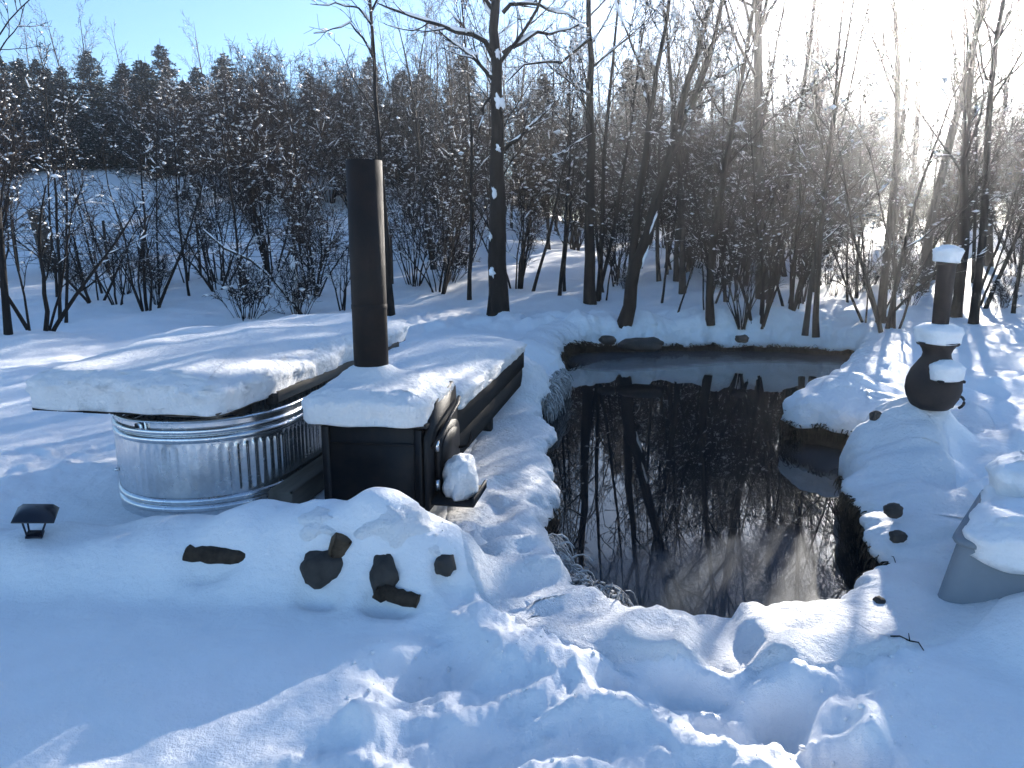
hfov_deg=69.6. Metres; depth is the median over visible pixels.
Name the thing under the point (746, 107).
bushy shrub
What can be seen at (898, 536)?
stone
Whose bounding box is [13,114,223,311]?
stem clump
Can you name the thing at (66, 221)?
bare sapling
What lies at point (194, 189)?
bushy shrub
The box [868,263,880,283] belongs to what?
stem clump
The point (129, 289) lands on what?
stem clump
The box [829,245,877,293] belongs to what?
stem clump
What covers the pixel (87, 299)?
stem clump
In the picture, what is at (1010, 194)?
bushy shrub
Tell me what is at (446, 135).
bushy shrub
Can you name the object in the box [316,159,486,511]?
wood stove
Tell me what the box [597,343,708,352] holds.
dead grass
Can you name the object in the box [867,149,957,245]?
bushy shrub
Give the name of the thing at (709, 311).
bare tree
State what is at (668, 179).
bare sapling
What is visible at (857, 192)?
bushy shrub
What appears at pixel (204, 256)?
stem clump
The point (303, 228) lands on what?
bushy shrub
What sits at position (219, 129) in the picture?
bushy shrub
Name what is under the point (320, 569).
stone
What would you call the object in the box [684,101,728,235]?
stem clump
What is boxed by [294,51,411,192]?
bushy shrub
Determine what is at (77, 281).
stem clump
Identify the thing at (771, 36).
bare sapling
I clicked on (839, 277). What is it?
stem clump
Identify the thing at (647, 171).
bare sapling
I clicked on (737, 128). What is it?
bare tree
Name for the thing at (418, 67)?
bare tree
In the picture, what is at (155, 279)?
stem clump
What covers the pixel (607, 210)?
bushy shrub
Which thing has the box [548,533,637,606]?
frosted grass
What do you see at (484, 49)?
bare sapling
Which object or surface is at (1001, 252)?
stem clump
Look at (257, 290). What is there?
stem clump
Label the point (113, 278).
stem clump
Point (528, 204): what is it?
bushy shrub
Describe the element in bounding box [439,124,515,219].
bushy shrub
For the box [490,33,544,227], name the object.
bare tree
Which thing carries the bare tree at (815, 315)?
on the snowy ground at (128, 639)
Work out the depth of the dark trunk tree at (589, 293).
14.40 m
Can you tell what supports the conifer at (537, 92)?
on the snowy ground at (128, 639)
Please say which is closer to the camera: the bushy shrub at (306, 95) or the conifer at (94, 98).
the bushy shrub at (306, 95)
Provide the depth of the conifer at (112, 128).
35.61 m
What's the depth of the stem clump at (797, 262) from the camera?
13.93 m
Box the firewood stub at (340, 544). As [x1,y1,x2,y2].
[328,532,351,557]
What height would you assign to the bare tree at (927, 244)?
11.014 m
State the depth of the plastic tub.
3.21 m
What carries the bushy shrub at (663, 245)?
on the snowy ground at (128, 639)
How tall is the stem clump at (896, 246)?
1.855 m
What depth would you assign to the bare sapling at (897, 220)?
19.15 m
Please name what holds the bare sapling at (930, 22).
on the snowy ground at (128, 639)
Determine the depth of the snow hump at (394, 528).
3.36 m
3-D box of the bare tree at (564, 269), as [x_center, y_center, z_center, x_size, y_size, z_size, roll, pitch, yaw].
[1.524,-4.660,16.744,1.851,5.418,1.862,-4,12,-22]
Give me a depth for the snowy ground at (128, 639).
3.04 m
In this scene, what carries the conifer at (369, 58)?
on the snowy ground at (128, 639)
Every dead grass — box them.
[545,441,560,535]
[560,340,604,378]
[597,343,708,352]
[707,342,840,355]
[775,410,851,443]
[829,469,895,579]
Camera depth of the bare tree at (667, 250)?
18.40 m
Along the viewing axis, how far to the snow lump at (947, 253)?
5.00 m
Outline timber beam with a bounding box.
[268,455,323,503]
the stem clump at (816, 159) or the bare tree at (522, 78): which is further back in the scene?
the bare tree at (522, 78)
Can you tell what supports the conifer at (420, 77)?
on the snowy ground at (128, 639)
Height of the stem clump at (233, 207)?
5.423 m
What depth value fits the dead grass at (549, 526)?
5.02 m
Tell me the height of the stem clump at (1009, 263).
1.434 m
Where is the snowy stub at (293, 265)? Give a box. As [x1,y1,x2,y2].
[290,253,299,313]
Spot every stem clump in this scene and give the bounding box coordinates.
[0,68,80,296]
[2,163,158,331]
[3,191,163,303]
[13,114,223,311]
[19,224,84,264]
[35,239,72,279]
[46,102,136,293]
[56,249,106,291]
[62,129,113,286]
[69,223,166,294]
[70,221,140,304]
[86,189,163,268]
[86,221,121,269]
[99,231,180,285]
[123,239,172,304]
[130,245,174,289]
[137,102,199,294]
[150,207,259,291]
[159,222,200,282]
[186,45,273,297]
[191,235,285,320]
[227,143,263,235]
[251,143,288,292]
[264,202,347,269]
[265,247,325,313]
[296,194,314,278]
[316,238,350,310]
[377,156,475,286]
[412,213,484,281]
[596,209,629,286]
[604,156,632,300]
[612,264,627,288]
[624,96,781,309]
[666,186,810,329]
[684,100,888,328]
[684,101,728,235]
[698,263,725,288]
[707,150,762,300]
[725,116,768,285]
[727,153,773,301]
[727,210,742,290]
[763,168,816,302]
[787,238,822,303]
[788,48,1023,332]
[789,196,886,285]
[791,212,850,279]
[802,74,858,282]
[807,197,998,322]
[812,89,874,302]
[815,247,860,295]
[827,211,915,284]
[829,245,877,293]
[831,115,865,282]
[848,262,878,292]
[851,210,939,289]
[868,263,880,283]
[888,250,931,304]
[897,250,935,282]
[980,125,1023,305]
[986,224,1023,276]
[986,267,1023,307]
[993,237,1023,281]
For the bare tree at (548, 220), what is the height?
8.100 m
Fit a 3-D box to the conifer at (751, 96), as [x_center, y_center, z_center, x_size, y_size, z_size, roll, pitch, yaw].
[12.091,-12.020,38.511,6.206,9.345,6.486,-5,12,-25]
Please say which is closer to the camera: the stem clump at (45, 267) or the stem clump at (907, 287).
the stem clump at (907, 287)
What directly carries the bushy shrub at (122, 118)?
on the snowy ground at (128, 639)
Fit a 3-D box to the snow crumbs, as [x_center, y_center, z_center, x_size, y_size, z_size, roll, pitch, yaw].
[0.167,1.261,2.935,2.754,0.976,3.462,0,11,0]
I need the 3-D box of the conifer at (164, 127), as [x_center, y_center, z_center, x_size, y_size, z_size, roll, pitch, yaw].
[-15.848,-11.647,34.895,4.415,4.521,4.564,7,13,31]
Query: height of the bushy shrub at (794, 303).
4.086 m
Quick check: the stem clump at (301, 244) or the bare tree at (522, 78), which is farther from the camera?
the bare tree at (522, 78)
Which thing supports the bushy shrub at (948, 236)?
on the snowy ground at (128, 639)
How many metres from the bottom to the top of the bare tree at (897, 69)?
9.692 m
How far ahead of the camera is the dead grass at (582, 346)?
12.45 m
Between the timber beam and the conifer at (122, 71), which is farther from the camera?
the conifer at (122, 71)
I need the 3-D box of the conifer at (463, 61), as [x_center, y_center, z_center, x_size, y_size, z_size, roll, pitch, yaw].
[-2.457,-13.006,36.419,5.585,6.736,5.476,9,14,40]
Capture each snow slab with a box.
[25,313,409,416]
[388,334,526,409]
[962,484,1023,574]
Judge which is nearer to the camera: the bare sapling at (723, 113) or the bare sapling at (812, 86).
the bare sapling at (723, 113)
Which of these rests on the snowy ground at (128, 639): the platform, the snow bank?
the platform
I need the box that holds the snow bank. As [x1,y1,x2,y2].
[446,304,998,673]
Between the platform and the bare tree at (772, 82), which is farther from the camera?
the bare tree at (772, 82)
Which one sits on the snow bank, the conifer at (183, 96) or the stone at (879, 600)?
the stone at (879, 600)
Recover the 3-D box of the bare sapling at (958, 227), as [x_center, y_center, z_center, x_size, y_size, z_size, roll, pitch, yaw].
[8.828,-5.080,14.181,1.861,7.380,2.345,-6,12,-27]
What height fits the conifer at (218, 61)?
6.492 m
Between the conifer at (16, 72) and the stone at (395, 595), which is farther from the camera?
the conifer at (16, 72)
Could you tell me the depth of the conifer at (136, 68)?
38.72 m
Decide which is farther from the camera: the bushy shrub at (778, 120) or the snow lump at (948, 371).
the bushy shrub at (778, 120)
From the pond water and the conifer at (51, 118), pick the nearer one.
the pond water
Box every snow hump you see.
[297,506,335,541]
[353,503,433,549]
[428,533,440,557]
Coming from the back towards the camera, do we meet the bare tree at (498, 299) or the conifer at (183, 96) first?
the conifer at (183, 96)
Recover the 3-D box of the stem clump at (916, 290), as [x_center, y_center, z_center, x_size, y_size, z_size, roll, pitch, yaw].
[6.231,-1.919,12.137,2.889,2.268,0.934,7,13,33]
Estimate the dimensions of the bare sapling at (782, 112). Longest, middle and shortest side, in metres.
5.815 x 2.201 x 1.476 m
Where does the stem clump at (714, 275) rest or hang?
on the snowy ground at (128, 639)
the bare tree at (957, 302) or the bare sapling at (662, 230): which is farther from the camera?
the bare sapling at (662, 230)
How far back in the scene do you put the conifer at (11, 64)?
37.50 m
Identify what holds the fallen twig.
on the snow bank
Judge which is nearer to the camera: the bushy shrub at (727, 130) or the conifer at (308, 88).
the bushy shrub at (727, 130)
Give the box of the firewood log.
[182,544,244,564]
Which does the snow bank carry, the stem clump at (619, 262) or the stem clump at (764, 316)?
the stem clump at (764, 316)
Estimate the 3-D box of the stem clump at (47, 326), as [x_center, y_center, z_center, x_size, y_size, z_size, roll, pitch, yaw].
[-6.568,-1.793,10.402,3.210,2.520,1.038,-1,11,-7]
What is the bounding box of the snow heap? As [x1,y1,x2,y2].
[985,451,1023,496]
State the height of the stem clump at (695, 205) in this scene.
3.761 m
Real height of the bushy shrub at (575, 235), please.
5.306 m
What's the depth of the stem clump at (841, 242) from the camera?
16.83 m
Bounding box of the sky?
[0,0,1023,219]
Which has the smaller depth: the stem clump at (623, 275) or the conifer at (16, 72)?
the stem clump at (623, 275)
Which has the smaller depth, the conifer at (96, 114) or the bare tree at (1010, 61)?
the bare tree at (1010, 61)
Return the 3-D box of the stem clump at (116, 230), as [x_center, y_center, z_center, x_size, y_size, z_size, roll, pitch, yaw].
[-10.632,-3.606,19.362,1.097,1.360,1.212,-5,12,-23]
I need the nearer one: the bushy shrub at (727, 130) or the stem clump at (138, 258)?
the stem clump at (138, 258)
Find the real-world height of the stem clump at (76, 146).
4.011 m
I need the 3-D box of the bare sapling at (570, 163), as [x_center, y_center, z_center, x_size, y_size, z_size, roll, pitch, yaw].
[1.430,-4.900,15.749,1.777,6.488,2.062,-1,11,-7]
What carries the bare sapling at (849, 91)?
on the snowy ground at (128, 639)
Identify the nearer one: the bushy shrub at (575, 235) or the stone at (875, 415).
the stone at (875, 415)
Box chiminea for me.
[904,262,965,410]
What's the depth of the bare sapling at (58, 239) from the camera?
12.97 m
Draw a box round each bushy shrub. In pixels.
[0,68,58,175]
[0,70,65,258]
[0,91,38,160]
[90,73,188,180]
[118,83,221,201]
[119,106,296,281]
[144,51,239,190]
[169,70,252,197]
[181,37,341,203]
[185,78,281,204]
[189,51,351,272]
[209,33,313,200]
[221,33,319,197]
[258,129,390,296]
[263,53,334,190]
[265,79,370,207]
[269,74,371,203]
[285,52,388,196]
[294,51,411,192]
[294,61,380,154]
[298,90,386,204]
[306,115,399,206]
[334,43,443,178]
[336,58,399,156]
[342,117,392,162]
[353,94,490,256]
[383,121,488,293]
[400,100,521,265]
[401,97,487,220]
[418,68,581,288]
[419,96,531,226]
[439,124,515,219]
[526,77,644,247]
[531,97,621,250]
[562,145,699,277]
[610,97,715,272]
[627,147,675,247]
[639,120,763,268]
[649,130,781,258]
[656,125,821,271]
[656,160,726,263]
[666,111,795,284]
[680,35,816,278]
[686,85,781,261]
[694,28,925,277]
[713,74,811,232]
[715,65,907,310]
[765,110,839,254]
[795,102,893,255]
[861,27,1023,279]
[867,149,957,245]
[897,155,993,275]
[942,93,1023,263]
[979,109,1023,240]
[1010,120,1023,241]
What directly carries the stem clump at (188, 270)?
on the snowy ground at (128, 639)
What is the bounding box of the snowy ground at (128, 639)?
[0,161,1023,767]
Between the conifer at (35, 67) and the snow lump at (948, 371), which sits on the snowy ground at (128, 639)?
the conifer at (35, 67)
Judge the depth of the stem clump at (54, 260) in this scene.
16.28 m
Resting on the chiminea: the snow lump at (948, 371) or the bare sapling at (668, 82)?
the snow lump at (948, 371)
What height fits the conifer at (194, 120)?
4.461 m
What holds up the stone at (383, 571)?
on the snowy ground at (128, 639)
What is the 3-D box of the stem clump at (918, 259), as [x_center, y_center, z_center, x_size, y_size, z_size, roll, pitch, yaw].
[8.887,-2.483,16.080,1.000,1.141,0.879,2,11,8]
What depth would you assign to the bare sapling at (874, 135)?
21.25 m
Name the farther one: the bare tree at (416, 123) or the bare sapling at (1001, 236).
the bare tree at (416, 123)
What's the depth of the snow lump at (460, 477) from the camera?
4.18 m
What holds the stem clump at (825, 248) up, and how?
on the snowy ground at (128, 639)
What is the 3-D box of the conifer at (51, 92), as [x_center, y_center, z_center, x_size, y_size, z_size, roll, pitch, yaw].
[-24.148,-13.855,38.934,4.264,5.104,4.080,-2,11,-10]
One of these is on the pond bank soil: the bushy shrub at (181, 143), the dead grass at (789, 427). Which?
the dead grass at (789, 427)
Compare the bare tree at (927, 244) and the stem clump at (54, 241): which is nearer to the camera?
the bare tree at (927, 244)
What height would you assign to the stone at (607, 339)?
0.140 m
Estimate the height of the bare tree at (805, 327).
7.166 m
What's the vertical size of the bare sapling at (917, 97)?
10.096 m
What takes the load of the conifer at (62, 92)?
on the snowy ground at (128, 639)
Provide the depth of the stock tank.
4.29 m
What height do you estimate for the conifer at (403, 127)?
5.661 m
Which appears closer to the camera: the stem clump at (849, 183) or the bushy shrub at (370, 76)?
the stem clump at (849, 183)
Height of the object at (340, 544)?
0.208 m
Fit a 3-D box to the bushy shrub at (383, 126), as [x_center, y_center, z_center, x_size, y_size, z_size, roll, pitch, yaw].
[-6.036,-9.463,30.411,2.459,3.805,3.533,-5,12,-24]
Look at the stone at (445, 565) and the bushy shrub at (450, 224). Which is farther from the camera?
the bushy shrub at (450, 224)
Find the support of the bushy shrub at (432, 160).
on the snowy ground at (128, 639)
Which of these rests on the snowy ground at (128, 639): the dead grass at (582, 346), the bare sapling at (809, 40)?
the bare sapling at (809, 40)
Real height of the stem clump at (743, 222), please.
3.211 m
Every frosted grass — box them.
[541,361,572,423]
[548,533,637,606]
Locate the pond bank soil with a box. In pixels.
[572,344,854,448]
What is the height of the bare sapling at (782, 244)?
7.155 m
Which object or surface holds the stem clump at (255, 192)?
on the snowy ground at (128, 639)
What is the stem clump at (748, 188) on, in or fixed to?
on the snowy ground at (128, 639)
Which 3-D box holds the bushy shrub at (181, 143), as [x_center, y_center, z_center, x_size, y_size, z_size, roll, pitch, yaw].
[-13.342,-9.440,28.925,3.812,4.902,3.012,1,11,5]
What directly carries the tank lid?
on the stock tank
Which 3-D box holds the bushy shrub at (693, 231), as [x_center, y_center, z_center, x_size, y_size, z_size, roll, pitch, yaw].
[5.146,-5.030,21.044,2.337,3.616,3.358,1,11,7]
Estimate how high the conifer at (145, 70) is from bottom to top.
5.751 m
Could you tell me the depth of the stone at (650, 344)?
11.00 m
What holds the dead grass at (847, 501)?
on the pond bank soil
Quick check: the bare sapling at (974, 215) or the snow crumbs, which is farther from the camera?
the bare sapling at (974, 215)
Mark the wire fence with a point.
(199, 256)
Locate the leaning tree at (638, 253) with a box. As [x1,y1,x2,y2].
[610,0,758,328]
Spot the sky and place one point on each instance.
(141, 24)
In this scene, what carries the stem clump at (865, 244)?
on the snowy ground at (128, 639)
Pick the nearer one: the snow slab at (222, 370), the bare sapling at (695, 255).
the snow slab at (222, 370)
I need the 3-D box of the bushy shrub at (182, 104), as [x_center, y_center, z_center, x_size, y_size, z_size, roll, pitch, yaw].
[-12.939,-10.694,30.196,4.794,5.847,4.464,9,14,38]
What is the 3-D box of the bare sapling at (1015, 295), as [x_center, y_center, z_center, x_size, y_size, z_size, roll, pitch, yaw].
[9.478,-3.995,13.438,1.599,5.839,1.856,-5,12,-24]
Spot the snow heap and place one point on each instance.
(1006, 474)
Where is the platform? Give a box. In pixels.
[457,352,523,452]
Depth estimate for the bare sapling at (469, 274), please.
15.99 m
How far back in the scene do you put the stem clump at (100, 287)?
16.95 m
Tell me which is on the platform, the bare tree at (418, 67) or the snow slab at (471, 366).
the snow slab at (471, 366)
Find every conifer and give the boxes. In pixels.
[0,56,52,176]
[1,54,54,168]
[4,57,43,163]
[25,102,88,172]
[27,53,60,146]
[32,75,73,159]
[33,67,72,135]
[52,64,86,125]
[52,114,100,170]
[54,96,100,168]
[56,89,88,134]
[61,45,113,144]
[67,108,126,169]
[82,82,103,111]
[83,105,147,171]
[87,86,119,156]
[90,57,138,159]
[104,56,199,177]
[113,57,161,159]
[114,81,157,163]
[127,38,182,158]
[137,92,199,180]
[157,76,218,174]
[167,87,216,173]
[187,67,210,100]
[199,53,245,106]
[201,93,220,134]
[301,74,315,129]
[356,53,388,111]
[376,70,441,186]
[376,98,399,175]
[388,66,450,171]
[426,56,508,179]
[507,73,568,223]
[567,58,666,231]
[596,48,667,231]
[708,73,780,229]
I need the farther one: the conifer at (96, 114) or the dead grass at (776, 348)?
the conifer at (96, 114)
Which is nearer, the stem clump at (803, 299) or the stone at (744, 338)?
the stone at (744, 338)
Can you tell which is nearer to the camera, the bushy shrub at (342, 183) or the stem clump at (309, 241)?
the stem clump at (309, 241)
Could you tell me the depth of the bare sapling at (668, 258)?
14.84 m
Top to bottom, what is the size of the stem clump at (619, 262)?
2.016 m
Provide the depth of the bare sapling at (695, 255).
12.91 m
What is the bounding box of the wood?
[5,0,1023,244]
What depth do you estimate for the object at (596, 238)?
16.36 m
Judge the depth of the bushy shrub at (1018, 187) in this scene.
18.60 m
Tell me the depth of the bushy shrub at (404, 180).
21.29 m
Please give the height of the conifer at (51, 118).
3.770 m
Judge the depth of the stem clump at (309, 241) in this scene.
19.77 m
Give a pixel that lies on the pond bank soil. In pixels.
(827, 442)
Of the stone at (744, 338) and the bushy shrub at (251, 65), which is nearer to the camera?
the stone at (744, 338)
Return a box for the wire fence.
[8,219,393,283]
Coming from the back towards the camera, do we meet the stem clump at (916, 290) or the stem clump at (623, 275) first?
the stem clump at (623, 275)
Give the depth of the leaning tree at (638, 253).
12.35 m
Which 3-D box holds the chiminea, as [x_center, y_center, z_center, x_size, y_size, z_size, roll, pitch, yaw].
[3.023,-0.332,5.151,0.413,1.044,0.403,0,11,0]
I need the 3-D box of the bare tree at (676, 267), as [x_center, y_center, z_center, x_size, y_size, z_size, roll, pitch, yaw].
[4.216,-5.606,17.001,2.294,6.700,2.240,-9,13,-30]
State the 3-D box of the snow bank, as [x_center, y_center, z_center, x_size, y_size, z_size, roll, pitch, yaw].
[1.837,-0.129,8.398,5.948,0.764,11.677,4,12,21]
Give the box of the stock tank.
[111,377,335,517]
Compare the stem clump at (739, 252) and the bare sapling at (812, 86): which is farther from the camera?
the bare sapling at (812, 86)
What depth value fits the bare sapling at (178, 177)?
15.52 m
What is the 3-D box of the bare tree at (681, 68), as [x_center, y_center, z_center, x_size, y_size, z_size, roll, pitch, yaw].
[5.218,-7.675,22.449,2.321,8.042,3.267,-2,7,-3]
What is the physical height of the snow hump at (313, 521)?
0.174 m
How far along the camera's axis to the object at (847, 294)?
14.34 m
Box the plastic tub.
[938,490,1023,603]
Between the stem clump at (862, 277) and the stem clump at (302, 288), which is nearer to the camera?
the stem clump at (302, 288)
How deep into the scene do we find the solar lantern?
3.59 m
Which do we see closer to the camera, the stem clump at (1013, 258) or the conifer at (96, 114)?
the stem clump at (1013, 258)
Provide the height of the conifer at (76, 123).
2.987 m
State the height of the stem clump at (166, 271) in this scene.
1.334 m
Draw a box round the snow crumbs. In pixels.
[250,521,939,766]
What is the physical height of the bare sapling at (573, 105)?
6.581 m
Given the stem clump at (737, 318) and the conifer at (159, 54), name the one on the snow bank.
the stem clump at (737, 318)
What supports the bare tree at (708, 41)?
on the snowy ground at (128, 639)
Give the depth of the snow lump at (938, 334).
5.07 m
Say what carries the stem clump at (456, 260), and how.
on the snowy ground at (128, 639)
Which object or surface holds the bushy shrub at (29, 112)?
on the snowy ground at (128, 639)
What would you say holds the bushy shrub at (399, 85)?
on the snowy ground at (128, 639)
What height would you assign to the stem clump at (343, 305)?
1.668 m
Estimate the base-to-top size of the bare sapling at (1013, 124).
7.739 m
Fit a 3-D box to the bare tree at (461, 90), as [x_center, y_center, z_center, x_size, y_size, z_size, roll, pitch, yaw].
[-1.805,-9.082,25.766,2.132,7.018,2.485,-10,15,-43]
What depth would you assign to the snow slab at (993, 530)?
3.15 m
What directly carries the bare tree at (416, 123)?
on the snowy ground at (128, 639)
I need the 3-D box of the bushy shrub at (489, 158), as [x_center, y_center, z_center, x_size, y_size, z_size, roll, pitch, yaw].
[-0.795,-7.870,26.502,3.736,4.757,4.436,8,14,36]
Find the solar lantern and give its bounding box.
[11,504,59,538]
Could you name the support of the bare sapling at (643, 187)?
on the snowy ground at (128, 639)
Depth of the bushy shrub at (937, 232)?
17.53 m
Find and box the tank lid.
[32,340,404,418]
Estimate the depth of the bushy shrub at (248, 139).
18.23 m
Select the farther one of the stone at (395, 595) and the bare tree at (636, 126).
the bare tree at (636, 126)
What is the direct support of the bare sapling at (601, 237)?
on the snowy ground at (128, 639)
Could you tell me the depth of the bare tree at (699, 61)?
22.71 m
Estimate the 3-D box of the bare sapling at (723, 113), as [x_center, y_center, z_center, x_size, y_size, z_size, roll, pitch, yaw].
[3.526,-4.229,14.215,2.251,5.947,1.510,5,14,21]
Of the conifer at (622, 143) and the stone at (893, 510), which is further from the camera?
the conifer at (622, 143)
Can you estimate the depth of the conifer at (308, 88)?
40.85 m
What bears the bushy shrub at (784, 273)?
on the snowy ground at (128, 639)
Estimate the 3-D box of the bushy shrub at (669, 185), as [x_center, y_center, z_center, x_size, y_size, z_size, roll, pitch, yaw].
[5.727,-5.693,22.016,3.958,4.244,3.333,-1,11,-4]
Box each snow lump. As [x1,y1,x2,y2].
[301,364,454,427]
[442,453,478,501]
[913,322,964,345]
[929,360,966,382]
[932,244,964,262]
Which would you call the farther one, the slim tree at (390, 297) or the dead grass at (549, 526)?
the slim tree at (390, 297)
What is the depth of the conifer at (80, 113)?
36.11 m
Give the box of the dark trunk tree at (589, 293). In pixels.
[485,0,670,304]
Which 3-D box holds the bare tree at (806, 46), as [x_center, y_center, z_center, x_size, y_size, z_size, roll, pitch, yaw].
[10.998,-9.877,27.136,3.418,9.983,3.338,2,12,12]
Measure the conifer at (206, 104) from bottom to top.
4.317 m
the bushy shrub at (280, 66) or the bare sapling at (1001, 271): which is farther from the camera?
the bushy shrub at (280, 66)
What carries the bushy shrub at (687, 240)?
on the snowy ground at (128, 639)
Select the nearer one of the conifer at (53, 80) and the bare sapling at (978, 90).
the bare sapling at (978, 90)
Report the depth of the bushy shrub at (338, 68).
32.83 m
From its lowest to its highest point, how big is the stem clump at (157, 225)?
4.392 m
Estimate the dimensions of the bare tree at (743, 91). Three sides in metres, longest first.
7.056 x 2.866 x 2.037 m
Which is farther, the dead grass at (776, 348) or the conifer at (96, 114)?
the conifer at (96, 114)
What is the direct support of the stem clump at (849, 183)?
on the snowy ground at (128, 639)
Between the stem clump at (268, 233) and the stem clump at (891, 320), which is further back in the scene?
the stem clump at (268, 233)
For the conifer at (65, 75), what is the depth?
41.99 m
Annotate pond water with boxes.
[542,350,880,617]
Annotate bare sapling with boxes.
[0,0,51,334]
[2,46,89,322]
[13,30,113,317]
[117,75,197,295]
[437,0,580,228]
[447,0,538,299]
[521,0,595,291]
[529,0,666,300]
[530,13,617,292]
[532,0,660,296]
[542,0,621,295]
[579,60,669,252]
[614,103,656,267]
[623,89,671,269]
[629,65,687,267]
[649,0,763,301]
[655,2,721,154]
[658,46,715,162]
[660,93,729,302]
[677,148,724,312]
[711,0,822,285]
[738,0,893,301]
[743,0,857,272]
[748,0,831,258]
[751,62,791,262]
[765,3,847,271]
[793,0,863,236]
[802,0,937,291]
[823,47,908,254]
[826,5,929,297]
[833,0,928,267]
[865,0,1009,190]
[869,0,963,260]
[869,0,989,270]
[904,1,1014,244]
[915,0,1023,292]
[941,7,1023,282]
[969,93,1023,288]
[970,38,1023,227]
[974,86,1023,170]
[983,161,1023,308]
[994,43,1023,313]
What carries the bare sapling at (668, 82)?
on the snowy ground at (128, 639)
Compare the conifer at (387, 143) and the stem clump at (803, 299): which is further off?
the conifer at (387, 143)
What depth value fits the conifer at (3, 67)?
34.45 m
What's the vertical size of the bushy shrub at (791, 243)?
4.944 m
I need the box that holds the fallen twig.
[890,633,923,650]
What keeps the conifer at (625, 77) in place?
on the snowy ground at (128, 639)
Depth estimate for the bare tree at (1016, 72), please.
24.29 m
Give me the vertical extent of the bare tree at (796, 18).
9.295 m
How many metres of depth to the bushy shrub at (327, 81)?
29.50 m
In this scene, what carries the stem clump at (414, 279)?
on the snowy ground at (128, 639)
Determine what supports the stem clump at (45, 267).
on the snowy ground at (128, 639)
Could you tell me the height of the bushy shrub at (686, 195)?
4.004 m
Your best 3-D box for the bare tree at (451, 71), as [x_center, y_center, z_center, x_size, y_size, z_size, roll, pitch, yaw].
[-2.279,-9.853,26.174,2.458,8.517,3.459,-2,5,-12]
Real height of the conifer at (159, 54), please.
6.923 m
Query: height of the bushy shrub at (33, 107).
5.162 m
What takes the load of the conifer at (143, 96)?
on the snowy ground at (128, 639)
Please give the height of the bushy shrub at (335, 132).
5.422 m
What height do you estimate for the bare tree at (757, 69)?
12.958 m
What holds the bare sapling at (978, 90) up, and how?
on the snowy ground at (128, 639)
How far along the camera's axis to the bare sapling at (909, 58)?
15.38 m
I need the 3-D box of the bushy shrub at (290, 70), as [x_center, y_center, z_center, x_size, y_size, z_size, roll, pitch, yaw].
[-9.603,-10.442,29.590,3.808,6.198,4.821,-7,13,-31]
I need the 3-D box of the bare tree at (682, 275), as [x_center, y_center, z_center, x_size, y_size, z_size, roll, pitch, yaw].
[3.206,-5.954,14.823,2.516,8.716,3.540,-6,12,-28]
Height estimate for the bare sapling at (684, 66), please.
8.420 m
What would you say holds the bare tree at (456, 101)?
on the snowy ground at (128, 639)
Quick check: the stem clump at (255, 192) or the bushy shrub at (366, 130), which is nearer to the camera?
the stem clump at (255, 192)
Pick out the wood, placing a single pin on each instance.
(488, 64)
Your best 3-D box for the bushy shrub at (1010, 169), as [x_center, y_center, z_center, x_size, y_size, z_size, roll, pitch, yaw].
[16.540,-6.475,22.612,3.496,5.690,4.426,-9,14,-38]
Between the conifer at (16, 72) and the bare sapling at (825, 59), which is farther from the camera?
the conifer at (16, 72)
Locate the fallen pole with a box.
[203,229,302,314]
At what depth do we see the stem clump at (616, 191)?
15.25 m
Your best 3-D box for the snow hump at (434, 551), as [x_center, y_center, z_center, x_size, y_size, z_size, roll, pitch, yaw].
[-0.385,0.783,3.454,0.227,0.232,0.239,0,11,0]
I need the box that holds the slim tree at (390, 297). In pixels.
[304,0,399,315]
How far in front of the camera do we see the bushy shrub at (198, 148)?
28.66 m
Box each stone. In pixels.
[300,550,342,588]
[369,554,398,593]
[372,584,421,607]
[434,554,455,576]
[599,335,615,344]
[617,337,663,351]
[735,334,748,342]
[869,410,881,420]
[872,596,885,603]
[883,503,903,518]
[889,530,907,542]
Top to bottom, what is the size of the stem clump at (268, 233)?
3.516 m
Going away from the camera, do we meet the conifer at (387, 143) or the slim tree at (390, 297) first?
the slim tree at (390, 297)
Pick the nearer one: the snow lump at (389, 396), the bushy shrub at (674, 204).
the snow lump at (389, 396)
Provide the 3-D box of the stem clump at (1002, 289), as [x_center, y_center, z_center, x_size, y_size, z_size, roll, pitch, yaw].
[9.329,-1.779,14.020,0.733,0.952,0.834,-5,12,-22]
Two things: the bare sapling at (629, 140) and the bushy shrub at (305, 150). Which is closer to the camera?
the bare sapling at (629, 140)
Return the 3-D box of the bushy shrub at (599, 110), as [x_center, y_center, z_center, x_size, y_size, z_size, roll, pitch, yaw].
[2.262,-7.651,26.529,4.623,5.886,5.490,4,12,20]
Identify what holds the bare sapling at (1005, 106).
on the snowy ground at (128, 639)
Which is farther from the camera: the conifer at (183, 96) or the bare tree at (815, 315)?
the conifer at (183, 96)
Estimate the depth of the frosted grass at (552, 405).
8.01 m
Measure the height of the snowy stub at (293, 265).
1.256 m
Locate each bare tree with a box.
[376,0,462,269]
[377,0,451,217]
[377,0,593,315]
[415,0,483,212]
[417,16,488,221]
[438,16,490,221]
[480,11,549,211]
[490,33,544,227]
[503,0,595,249]
[535,58,613,291]
[583,0,765,293]
[594,37,668,268]
[596,10,701,281]
[630,0,710,274]
[646,3,714,253]
[656,1,753,281]
[658,0,734,154]
[663,0,882,325]
[681,0,753,127]
[682,22,778,261]
[685,0,776,299]
[720,19,784,264]
[757,0,907,337]
[764,0,917,335]
[771,0,854,243]
[784,0,875,175]
[813,0,951,323]
[868,0,1023,317]
[903,0,1016,291]
[943,0,1023,266]
[962,0,1023,323]
[999,1,1023,116]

